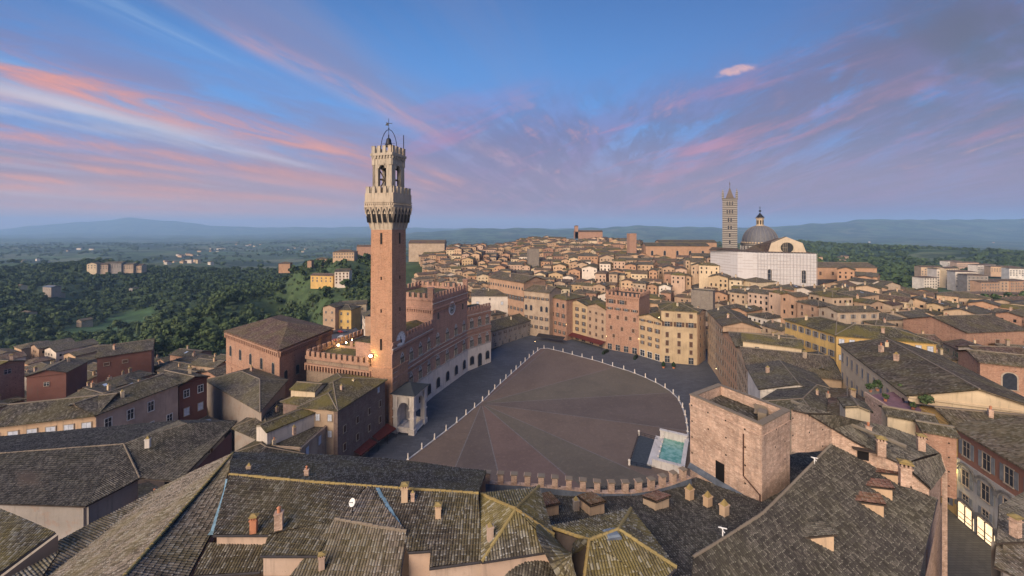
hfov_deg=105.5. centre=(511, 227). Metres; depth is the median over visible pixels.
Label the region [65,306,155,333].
meadow
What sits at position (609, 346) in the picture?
window
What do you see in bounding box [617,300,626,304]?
window
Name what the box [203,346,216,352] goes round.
broadleaf tree
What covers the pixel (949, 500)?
window
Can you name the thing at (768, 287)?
house
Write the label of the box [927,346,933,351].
window
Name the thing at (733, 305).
house
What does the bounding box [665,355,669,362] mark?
window
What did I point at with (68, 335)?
broadleaf tree
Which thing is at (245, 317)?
broadleaf tree
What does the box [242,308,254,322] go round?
broadleaf tree
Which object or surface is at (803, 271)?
window
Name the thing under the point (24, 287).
house
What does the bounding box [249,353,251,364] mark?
window
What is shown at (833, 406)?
house
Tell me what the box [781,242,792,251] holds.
round window
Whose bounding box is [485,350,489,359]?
window
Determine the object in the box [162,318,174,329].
broadleaf tree
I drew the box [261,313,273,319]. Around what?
broadleaf tree
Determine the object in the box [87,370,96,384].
house
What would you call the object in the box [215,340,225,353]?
broadleaf tree
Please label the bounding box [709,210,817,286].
cathedral
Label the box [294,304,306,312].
broadleaf tree
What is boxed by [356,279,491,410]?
town hall
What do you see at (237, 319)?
broadleaf tree
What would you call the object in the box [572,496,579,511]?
chimney
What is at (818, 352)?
house
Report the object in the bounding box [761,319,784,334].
house
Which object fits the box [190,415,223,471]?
house
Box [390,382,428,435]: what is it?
marble chapel
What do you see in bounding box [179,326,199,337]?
broadleaf tree
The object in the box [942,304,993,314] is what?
house
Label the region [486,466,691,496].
battlement walk
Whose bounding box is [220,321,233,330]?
broadleaf tree
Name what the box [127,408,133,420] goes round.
window
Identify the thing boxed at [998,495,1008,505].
window
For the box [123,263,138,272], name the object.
hospital wing
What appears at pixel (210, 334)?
broadleaf tree
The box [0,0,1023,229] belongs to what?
sky
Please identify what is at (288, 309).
broadleaf tree
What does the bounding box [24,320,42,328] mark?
broadleaf tree
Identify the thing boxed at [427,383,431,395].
window
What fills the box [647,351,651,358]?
window
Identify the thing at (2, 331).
broadleaf tree
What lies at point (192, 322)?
broadleaf tree
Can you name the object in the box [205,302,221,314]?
broadleaf tree
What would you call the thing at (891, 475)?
dormer
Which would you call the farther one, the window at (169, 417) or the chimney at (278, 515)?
the window at (169, 417)
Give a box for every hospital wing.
[87,262,100,274]
[99,263,108,273]
[103,261,127,273]
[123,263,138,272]
[135,264,146,272]
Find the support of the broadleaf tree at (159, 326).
on the ground
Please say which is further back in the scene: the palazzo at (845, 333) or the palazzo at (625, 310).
the palazzo at (625, 310)
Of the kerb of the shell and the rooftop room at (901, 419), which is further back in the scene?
the kerb of the shell
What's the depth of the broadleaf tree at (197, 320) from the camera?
323.76 m
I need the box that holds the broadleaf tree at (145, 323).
[139,320,153,331]
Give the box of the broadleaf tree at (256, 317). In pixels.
[246,316,259,323]
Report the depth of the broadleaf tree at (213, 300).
407.13 m
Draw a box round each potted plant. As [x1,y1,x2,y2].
[865,383,874,391]
[872,380,882,390]
[881,393,889,401]
[909,402,916,409]
[918,394,934,404]
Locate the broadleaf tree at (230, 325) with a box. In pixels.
[218,322,233,328]
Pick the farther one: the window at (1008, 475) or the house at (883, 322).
the house at (883, 322)
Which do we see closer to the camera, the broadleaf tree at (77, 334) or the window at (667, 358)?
the window at (667, 358)
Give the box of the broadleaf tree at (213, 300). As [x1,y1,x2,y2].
[210,295,216,303]
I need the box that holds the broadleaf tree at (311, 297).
[307,294,319,306]
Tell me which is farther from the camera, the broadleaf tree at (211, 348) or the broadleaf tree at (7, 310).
the broadleaf tree at (7, 310)
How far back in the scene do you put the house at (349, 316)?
257.40 m
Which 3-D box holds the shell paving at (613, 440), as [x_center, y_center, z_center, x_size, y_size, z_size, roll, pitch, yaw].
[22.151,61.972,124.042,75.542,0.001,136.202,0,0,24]
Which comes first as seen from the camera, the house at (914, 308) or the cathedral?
the house at (914, 308)
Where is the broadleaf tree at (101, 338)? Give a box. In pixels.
[97,334,108,341]
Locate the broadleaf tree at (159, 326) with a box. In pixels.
[152,321,169,334]
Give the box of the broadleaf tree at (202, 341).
[196,339,205,344]
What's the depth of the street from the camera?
54.07 m
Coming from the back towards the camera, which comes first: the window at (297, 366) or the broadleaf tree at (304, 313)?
the broadleaf tree at (304, 313)
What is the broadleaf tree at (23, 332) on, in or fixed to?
on the ground
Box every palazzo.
[489,271,545,315]
[522,284,562,335]
[552,292,586,340]
[572,296,604,342]
[587,301,606,348]
[605,286,649,354]
[639,311,662,361]
[657,302,698,364]
[693,306,705,364]
[706,306,750,372]
[714,313,762,384]
[721,331,805,389]
[736,346,842,393]
[783,314,845,359]
[833,324,939,371]
[838,337,1023,413]
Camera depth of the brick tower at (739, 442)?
42.38 m
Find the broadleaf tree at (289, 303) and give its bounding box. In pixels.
[285,300,296,309]
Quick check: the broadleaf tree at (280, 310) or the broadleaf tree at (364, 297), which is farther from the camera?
the broadleaf tree at (280, 310)
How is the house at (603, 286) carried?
on the ground
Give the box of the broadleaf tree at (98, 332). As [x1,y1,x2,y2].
[92,330,109,336]
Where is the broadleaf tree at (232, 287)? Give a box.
[225,285,236,290]
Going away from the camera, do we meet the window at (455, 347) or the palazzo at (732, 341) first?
the palazzo at (732, 341)
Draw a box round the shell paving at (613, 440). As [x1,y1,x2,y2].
[407,348,689,487]
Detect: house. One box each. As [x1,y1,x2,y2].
[0,354,27,401]
[0,393,116,435]
[0,395,26,403]
[0,400,8,410]
[0,420,236,575]
[0,509,57,575]
[18,284,27,289]
[22,310,36,313]
[24,356,89,401]
[25,360,54,370]
[25,366,37,390]
[43,285,60,296]
[44,452,233,575]
[65,384,116,397]
[71,373,181,426]
[76,317,92,326]
[76,377,128,390]
[78,354,96,364]
[87,362,96,369]
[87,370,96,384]
[95,338,155,382]
[105,367,154,380]
[126,378,146,384]
[138,480,163,486]
[138,482,158,498]
[153,367,209,419]
[154,359,178,375]
[155,356,169,362]
[156,361,190,373]
[168,345,212,360]
[177,351,213,361]
[177,365,204,373]
[188,357,225,370]
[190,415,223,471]
[193,542,263,575]
[201,365,225,377]
[207,365,287,451]
[212,354,225,359]
[213,451,485,575]
[231,398,283,450]
[235,437,305,453]
[272,425,326,454]
[278,262,292,272]
[280,373,387,456]
[290,486,406,575]
[296,378,354,454]
[307,260,314,267]
[311,273,334,288]
[323,301,346,329]
[333,249,357,262]
[334,269,351,287]
[339,304,361,330]
[342,300,367,323]
[356,245,370,255]
[361,310,370,335]
[365,314,370,335]
[409,240,446,261]
[470,283,480,290]
[471,288,507,315]
[479,485,554,575]
[491,310,506,319]
[491,313,530,348]
[527,249,538,267]
[536,507,676,575]
[545,280,553,285]
[554,279,568,285]
[556,285,571,293]
[572,287,588,294]
[573,230,602,238]
[574,225,577,238]
[581,281,596,289]
[584,288,600,297]
[592,280,609,293]
[598,289,606,300]
[627,233,636,252]
[632,279,649,289]
[641,242,708,258]
[647,280,660,293]
[650,293,665,299]
[650,300,671,306]
[650,306,658,312]
[655,240,716,252]
[659,281,672,293]
[660,287,673,301]
[674,292,690,301]
[691,288,714,315]
[704,285,717,290]
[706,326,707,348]
[708,272,730,290]
[715,287,729,301]
[715,299,729,307]
[719,300,743,308]
[728,275,744,289]
[729,288,747,305]
[730,303,762,316]
[732,284,747,288]
[741,284,762,289]
[741,332,803,351]
[744,277,776,286]
[745,359,828,398]
[747,287,769,311]
[747,311,781,329]
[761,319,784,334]
[761,379,829,453]
[762,282,780,289]
[768,287,789,314]
[772,282,801,291]
[779,288,808,323]
[796,284,822,298]
[796,296,836,316]
[807,351,840,372]
[808,289,854,305]
[816,284,829,288]
[817,301,880,323]
[818,262,877,279]
[819,280,856,289]
[827,387,864,414]
[829,285,848,291]
[830,283,851,288]
[839,286,879,300]
[848,277,880,284]
[853,294,884,312]
[855,281,882,293]
[862,318,896,326]
[867,278,901,289]
[879,294,914,308]
[879,309,904,328]
[882,288,910,296]
[882,299,903,311]
[884,307,930,317]
[899,304,926,312]
[903,314,1023,345]
[912,294,934,308]
[915,330,942,346]
[915,404,1023,515]
[922,306,942,315]
[925,298,949,311]
[935,291,992,304]
[936,344,952,355]
[936,348,957,362]
[941,338,983,363]
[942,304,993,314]
[943,297,962,307]
[955,345,1023,353]
[955,349,1023,396]
[989,339,1023,348]
[991,492,1023,575]
[994,306,1023,326]
[994,544,1023,575]
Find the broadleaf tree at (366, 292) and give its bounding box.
[361,288,370,296]
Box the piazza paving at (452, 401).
[363,335,720,460]
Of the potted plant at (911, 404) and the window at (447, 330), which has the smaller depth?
the potted plant at (911, 404)
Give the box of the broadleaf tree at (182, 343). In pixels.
[172,338,195,348]
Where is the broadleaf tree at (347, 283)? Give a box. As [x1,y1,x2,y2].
[340,278,353,288]
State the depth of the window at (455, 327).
158.60 m
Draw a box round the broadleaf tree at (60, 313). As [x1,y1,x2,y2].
[50,311,66,318]
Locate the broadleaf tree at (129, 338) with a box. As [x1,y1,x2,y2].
[123,335,138,341]
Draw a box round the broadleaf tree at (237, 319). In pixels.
[228,316,245,324]
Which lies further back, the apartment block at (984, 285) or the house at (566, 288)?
the apartment block at (984, 285)
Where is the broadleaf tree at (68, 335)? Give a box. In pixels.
[61,332,73,339]
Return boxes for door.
[716,460,723,482]
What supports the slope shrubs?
on the ground
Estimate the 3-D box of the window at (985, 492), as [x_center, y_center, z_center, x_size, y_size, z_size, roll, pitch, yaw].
[67.965,38.050,55.935,0.220,2.580,2.580,0,0,15]
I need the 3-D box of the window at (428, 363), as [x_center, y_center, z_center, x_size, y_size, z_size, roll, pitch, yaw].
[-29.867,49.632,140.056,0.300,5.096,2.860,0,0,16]
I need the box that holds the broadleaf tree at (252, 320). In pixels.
[249,318,258,322]
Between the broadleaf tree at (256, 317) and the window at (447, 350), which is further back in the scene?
the broadleaf tree at (256, 317)
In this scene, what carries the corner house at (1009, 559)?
on the street
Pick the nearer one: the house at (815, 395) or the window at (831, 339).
the house at (815, 395)
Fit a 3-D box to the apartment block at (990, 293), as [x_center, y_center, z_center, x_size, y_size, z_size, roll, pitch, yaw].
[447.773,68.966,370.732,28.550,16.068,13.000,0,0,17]
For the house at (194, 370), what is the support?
on the ground
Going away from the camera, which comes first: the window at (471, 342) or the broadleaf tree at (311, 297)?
the window at (471, 342)
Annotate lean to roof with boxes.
[505,560,555,575]
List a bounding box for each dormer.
[542,491,559,516]
[577,491,605,515]
[642,490,670,510]
[803,520,836,550]
[854,491,886,516]
[866,477,894,499]
[875,468,897,483]
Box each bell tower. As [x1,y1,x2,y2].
[364,122,411,425]
[722,183,737,251]
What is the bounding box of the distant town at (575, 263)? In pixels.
[0,236,1023,365]
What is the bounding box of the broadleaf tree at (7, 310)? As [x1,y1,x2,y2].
[3,308,14,315]
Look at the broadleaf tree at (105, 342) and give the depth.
241.57 m
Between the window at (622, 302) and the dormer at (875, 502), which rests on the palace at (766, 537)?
the dormer at (875, 502)
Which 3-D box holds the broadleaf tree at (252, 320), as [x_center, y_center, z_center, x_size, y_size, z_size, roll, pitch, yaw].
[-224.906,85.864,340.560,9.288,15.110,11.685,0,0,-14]
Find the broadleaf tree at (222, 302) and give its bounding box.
[214,298,226,308]
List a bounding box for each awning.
[354,438,376,456]
[372,423,395,443]
[536,333,564,342]
[568,332,604,349]
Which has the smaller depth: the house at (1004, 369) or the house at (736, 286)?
the house at (1004, 369)
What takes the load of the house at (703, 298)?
on the ground
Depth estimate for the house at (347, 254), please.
495.13 m
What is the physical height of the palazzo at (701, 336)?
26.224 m
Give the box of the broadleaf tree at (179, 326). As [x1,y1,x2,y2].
[174,324,186,329]
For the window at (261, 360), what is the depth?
128.06 m
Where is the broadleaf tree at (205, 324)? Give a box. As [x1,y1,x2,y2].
[199,320,210,329]
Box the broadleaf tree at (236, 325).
[232,323,241,327]
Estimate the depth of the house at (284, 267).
489.92 m
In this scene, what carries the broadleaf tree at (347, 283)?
on the ground
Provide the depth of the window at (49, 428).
81.12 m
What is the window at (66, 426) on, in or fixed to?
in the house at (59, 414)
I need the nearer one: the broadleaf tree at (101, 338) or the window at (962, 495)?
the window at (962, 495)
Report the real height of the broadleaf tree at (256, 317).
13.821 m
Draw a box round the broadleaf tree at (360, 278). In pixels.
[355,274,366,282]
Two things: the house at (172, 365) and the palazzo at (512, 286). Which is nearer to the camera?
the house at (172, 365)
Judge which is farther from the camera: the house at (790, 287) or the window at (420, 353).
the house at (790, 287)
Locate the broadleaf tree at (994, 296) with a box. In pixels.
[990,294,1001,298]
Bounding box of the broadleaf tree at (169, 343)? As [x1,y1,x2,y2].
[163,335,179,350]
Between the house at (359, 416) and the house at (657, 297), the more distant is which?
the house at (657, 297)
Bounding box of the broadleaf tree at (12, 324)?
[0,320,17,335]
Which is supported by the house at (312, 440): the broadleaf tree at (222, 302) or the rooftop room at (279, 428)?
the rooftop room at (279, 428)
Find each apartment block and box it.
[911,276,937,288]
[914,265,940,275]
[927,267,939,286]
[933,266,957,287]
[940,260,956,266]
[946,270,977,290]
[950,261,978,269]
[956,273,988,290]
[964,291,1006,296]
[968,264,994,274]
[970,280,999,291]
[976,291,1018,296]
[984,265,1016,276]
[988,279,1014,291]
[1001,267,1023,279]
[1007,279,1023,292]
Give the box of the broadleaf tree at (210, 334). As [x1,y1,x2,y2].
[199,328,219,342]
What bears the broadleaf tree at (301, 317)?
on the ground
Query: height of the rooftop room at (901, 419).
8.522 m
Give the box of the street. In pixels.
[921,503,990,575]
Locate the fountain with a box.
[647,428,688,473]
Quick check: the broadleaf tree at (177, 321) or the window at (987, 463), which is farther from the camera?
the broadleaf tree at (177, 321)
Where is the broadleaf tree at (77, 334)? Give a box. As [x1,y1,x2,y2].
[72,330,86,338]
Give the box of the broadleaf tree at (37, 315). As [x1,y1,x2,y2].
[25,314,45,321]
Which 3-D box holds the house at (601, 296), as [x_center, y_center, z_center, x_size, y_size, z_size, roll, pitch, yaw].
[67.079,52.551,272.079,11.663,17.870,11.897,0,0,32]
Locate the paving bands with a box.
[455,348,686,473]
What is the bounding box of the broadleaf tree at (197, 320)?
[192,317,201,329]
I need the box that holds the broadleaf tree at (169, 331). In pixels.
[160,328,182,338]
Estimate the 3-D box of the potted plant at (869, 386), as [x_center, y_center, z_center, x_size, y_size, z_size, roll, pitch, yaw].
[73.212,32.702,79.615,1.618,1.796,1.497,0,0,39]
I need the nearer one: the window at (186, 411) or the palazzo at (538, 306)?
the window at (186, 411)
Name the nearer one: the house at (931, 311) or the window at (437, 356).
the window at (437, 356)
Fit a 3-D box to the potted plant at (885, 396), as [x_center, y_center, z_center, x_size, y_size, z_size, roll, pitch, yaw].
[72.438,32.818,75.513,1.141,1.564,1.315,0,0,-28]
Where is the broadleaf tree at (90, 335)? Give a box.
[75,332,93,340]
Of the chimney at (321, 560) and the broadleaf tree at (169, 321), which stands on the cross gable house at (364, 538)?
the chimney at (321, 560)
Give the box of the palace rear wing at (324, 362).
[304,329,370,381]
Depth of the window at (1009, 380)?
93.76 m
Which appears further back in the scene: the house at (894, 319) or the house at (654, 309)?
the house at (654, 309)
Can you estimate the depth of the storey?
44.32 m
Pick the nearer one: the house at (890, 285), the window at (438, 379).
the window at (438, 379)
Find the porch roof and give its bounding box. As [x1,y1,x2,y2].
[12,550,59,575]
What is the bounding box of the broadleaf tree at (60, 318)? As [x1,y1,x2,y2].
[50,316,65,326]
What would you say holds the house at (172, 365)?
on the ground
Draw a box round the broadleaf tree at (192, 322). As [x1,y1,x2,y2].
[182,318,199,327]
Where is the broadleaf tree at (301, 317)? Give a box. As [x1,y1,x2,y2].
[295,315,304,320]
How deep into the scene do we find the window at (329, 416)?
96.64 m
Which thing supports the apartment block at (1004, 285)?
on the ground
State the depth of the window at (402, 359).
123.42 m
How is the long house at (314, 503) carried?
on the ground
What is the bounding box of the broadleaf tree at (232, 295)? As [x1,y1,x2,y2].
[226,293,234,304]
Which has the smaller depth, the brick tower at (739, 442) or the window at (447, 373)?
the brick tower at (739, 442)
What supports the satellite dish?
on the cross gable house at (364, 538)
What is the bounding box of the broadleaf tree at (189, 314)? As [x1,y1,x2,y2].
[185,311,198,318]
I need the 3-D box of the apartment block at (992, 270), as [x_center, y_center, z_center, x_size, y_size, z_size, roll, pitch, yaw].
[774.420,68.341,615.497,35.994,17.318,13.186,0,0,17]
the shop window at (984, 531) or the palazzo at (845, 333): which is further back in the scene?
the palazzo at (845, 333)
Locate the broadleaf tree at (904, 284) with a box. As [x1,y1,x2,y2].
[900,282,910,287]
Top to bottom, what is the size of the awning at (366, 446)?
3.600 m
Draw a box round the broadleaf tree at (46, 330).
[41,326,55,335]
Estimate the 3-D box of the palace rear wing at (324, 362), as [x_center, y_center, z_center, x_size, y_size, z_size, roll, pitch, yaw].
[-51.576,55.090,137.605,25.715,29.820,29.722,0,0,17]
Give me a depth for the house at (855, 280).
254.35 m
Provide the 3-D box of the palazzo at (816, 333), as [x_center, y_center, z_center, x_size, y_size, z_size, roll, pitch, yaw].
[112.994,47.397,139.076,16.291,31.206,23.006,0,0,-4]
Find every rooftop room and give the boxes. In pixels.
[254,409,315,443]
[289,381,326,396]
[837,395,872,421]
[878,405,938,435]
[915,419,960,498]
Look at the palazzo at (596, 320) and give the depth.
204.22 m
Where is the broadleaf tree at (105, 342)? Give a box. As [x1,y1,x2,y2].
[99,340,110,344]
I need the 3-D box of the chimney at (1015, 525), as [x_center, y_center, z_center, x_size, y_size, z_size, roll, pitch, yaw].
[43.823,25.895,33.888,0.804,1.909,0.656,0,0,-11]
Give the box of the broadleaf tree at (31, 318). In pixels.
[26,316,41,322]
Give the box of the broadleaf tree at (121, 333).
[110,330,127,340]
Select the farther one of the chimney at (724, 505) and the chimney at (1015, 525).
the chimney at (724, 505)
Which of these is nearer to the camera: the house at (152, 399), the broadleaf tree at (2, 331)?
the house at (152, 399)
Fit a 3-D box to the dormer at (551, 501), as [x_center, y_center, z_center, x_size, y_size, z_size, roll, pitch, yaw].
[3.574,27.510,39.016,1.600,1.673,2.824,0,0,-15]
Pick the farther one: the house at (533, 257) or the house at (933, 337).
the house at (533, 257)
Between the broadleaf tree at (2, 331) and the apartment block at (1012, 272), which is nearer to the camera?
the broadleaf tree at (2, 331)
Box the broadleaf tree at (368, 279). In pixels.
[364,275,370,285]
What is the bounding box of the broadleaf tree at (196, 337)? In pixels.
[191,328,207,340]
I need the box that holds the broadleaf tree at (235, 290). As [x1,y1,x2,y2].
[228,288,241,295]
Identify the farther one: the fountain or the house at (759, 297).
the house at (759, 297)
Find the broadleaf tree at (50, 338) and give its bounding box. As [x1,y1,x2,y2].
[41,335,56,340]
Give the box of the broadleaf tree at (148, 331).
[139,328,153,339]
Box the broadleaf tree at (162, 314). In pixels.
[155,311,168,320]
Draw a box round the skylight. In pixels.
[602,528,621,540]
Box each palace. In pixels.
[549,443,941,575]
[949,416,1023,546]
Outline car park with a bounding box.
[332,328,363,344]
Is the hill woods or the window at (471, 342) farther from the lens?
the hill woods
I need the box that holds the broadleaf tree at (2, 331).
[0,329,5,340]
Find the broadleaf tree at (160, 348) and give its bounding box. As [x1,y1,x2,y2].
[154,334,165,356]
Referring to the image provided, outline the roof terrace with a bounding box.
[864,392,948,424]
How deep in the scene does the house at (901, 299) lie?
193.20 m
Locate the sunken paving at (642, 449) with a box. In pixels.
[630,435,653,468]
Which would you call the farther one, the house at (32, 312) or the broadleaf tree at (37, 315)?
the house at (32, 312)
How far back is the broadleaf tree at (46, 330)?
387.55 m
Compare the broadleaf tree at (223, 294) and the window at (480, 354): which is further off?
the broadleaf tree at (223, 294)
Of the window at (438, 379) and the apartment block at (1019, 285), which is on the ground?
the apartment block at (1019, 285)
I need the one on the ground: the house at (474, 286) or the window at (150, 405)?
the house at (474, 286)
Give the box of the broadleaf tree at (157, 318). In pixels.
[153,316,163,323]
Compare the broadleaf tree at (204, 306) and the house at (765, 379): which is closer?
the house at (765, 379)
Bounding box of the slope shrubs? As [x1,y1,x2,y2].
[6,258,370,357]
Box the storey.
[791,400,946,575]
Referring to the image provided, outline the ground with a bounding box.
[0,217,1023,484]
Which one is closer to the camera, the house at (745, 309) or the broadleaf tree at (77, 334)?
the house at (745, 309)
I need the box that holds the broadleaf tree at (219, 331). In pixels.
[212,327,223,336]
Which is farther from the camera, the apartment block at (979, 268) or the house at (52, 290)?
the apartment block at (979, 268)
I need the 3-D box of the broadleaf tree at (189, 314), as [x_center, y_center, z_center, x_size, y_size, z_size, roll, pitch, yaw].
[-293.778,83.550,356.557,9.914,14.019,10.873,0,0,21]
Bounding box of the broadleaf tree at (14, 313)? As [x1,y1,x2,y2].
[8,310,20,316]
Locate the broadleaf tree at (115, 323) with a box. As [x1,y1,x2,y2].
[110,319,125,327]
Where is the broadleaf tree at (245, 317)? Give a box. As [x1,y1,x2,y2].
[236,314,248,324]
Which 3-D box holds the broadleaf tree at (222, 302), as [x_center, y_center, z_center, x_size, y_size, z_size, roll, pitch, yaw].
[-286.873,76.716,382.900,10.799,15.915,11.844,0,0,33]
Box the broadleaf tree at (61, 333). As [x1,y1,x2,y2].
[56,331,66,338]
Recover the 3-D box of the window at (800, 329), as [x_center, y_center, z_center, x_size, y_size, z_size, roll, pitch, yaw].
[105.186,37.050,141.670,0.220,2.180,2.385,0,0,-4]
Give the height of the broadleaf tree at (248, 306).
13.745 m
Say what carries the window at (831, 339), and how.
in the palazzo at (816, 333)
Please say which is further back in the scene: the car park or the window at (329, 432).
the car park
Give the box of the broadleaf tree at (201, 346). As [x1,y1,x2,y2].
[196,341,214,349]
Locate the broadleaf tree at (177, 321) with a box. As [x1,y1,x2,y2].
[169,317,185,327]
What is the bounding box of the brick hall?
[224,315,333,398]
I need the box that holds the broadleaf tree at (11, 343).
[5,339,20,346]
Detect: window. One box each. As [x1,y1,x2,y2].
[4,368,11,374]
[7,430,18,435]
[26,428,37,433]
[43,381,49,386]
[45,426,55,431]
[63,423,73,430]
[81,421,91,428]
[104,416,111,426]
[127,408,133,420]
[147,400,153,412]
[166,413,172,420]
[183,388,189,398]
[183,406,189,416]
[197,384,203,393]
[197,401,203,410]
[229,345,231,356]
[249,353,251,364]
[259,357,262,369]
[271,362,274,374]
[284,370,287,378]
[296,364,298,374]
[315,413,319,420]
[318,434,321,446]
[327,414,331,421]
[327,430,331,437]
[343,424,346,433]
[343,442,346,451]
[400,352,404,363]
[409,346,413,361]
[409,372,412,381]
[418,341,422,356]
[418,364,422,380]
[427,336,430,350]
[427,359,430,373]
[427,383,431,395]
[435,331,440,345]
[436,353,439,367]
[436,377,439,388]
[445,327,448,340]
[445,349,449,361]
[446,371,449,381]
[454,323,457,336]
[454,343,457,356]
[462,319,465,331]
[462,339,465,351]
[469,317,473,328]
[469,335,473,347]
[470,356,473,365]
[477,316,481,326]
[477,334,481,344]
[478,353,481,366]
[485,314,488,324]
[485,331,488,342]
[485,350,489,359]
[607,299,615,303]
[607,343,611,349]
[615,344,619,350]
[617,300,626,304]
[624,346,628,352]
[632,347,636,353]
[640,349,644,356]
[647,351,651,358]
[655,353,659,360]
[662,321,672,326]
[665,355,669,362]
[674,322,683,326]
[686,323,696,327]
[688,357,693,364]
[768,269,771,279]
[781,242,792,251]
[798,326,803,332]
[802,270,805,282]
[805,328,810,334]
[805,341,810,347]
[813,331,818,337]
[813,344,818,350]
[820,333,825,339]
[820,346,825,353]
[828,335,834,342]
[828,349,834,356]
[846,356,848,366]
[857,450,868,460]
[861,368,863,379]
[866,372,869,383]
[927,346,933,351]
[941,496,952,505]
[957,501,973,530]
[958,466,972,490]
[959,438,973,461]
[959,490,971,507]
[976,516,994,546]
[977,480,993,506]
[978,449,994,475]
[978,505,992,523]
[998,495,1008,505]
[1000,463,1018,490]
[1001,372,1019,391]
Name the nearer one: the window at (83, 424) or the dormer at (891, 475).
the dormer at (891, 475)
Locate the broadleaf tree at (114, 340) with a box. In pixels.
[106,336,120,343]
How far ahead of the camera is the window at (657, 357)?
181.17 m
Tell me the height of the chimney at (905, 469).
2.497 m
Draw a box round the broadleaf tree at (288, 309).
[282,307,292,313]
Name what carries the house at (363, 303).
on the ground
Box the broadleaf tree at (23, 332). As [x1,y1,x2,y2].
[19,328,35,340]
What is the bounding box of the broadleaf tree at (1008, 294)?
[1003,292,1017,296]
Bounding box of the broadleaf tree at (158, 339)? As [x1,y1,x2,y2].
[143,335,163,349]
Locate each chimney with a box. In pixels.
[144,436,151,448]
[245,463,252,469]
[248,513,259,534]
[273,506,283,530]
[303,466,309,475]
[317,550,325,571]
[400,481,408,502]
[410,490,414,501]
[434,502,441,519]
[486,522,493,541]
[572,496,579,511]
[684,483,694,500]
[702,491,712,507]
[718,499,729,516]
[864,422,872,430]
[874,434,887,457]
[896,458,913,487]
[915,432,926,451]
[1007,513,1023,538]
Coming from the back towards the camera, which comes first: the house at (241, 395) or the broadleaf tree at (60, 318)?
the broadleaf tree at (60, 318)
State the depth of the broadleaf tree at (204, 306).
371.67 m
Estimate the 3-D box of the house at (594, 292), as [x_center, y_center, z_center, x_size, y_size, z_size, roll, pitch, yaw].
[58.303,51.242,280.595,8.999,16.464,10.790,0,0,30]
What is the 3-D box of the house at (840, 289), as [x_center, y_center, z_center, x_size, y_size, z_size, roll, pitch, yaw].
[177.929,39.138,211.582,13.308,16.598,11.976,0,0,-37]
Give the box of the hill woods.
[793,239,1023,286]
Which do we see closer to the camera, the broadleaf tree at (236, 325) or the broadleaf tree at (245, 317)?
the broadleaf tree at (236, 325)
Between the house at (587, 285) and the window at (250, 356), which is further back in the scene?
the house at (587, 285)
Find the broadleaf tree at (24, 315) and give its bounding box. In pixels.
[14,312,30,318]
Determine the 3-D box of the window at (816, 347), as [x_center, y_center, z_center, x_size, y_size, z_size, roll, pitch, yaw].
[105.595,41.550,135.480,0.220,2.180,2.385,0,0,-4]
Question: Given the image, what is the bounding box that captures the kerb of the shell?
[409,348,688,458]
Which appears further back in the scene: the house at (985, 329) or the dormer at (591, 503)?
the house at (985, 329)
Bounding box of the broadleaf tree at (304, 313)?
[295,310,307,319]
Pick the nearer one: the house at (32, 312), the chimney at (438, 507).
the chimney at (438, 507)
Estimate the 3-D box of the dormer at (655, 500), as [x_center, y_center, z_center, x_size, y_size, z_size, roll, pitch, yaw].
[14.577,27.418,39.280,2.000,1.573,1.946,0,0,-25]
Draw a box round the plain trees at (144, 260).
[0,239,802,267]
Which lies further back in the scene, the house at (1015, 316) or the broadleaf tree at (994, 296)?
the broadleaf tree at (994, 296)
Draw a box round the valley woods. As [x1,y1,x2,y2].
[0,253,370,346]
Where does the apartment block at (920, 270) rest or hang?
on the ground
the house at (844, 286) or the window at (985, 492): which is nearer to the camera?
the window at (985, 492)
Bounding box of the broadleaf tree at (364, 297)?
[360,295,370,306]
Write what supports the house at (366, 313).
on the ground
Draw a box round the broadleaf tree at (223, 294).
[215,291,231,301]
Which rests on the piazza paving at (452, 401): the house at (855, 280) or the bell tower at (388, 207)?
the bell tower at (388, 207)
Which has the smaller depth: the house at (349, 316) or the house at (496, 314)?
the house at (496, 314)
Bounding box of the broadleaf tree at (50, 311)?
[46,308,59,315]
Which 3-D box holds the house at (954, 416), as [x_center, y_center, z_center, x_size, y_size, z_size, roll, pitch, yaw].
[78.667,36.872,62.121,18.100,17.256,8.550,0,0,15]
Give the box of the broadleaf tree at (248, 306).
[243,303,254,310]
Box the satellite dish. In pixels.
[349,498,354,512]
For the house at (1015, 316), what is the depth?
167.00 m
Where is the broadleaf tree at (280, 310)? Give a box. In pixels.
[276,308,284,314]
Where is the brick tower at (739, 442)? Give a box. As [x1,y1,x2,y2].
[687,383,790,501]
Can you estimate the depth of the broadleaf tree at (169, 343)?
261.82 m
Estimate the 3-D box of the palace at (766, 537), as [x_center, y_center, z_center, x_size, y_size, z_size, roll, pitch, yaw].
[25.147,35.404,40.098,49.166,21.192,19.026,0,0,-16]
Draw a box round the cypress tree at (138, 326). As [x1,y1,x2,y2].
[135,322,140,334]
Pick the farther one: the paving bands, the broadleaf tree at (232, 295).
the broadleaf tree at (232, 295)
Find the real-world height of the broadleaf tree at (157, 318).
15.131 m
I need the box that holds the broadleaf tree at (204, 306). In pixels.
[201,303,207,316]
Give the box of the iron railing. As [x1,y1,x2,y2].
[630,432,655,466]
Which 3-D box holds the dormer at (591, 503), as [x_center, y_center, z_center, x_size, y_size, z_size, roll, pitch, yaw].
[7.903,27.358,38.842,1.800,1.696,2.629,0,0,-20]
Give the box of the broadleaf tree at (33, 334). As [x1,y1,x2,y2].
[25,329,41,341]
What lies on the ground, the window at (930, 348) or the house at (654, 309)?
the house at (654, 309)

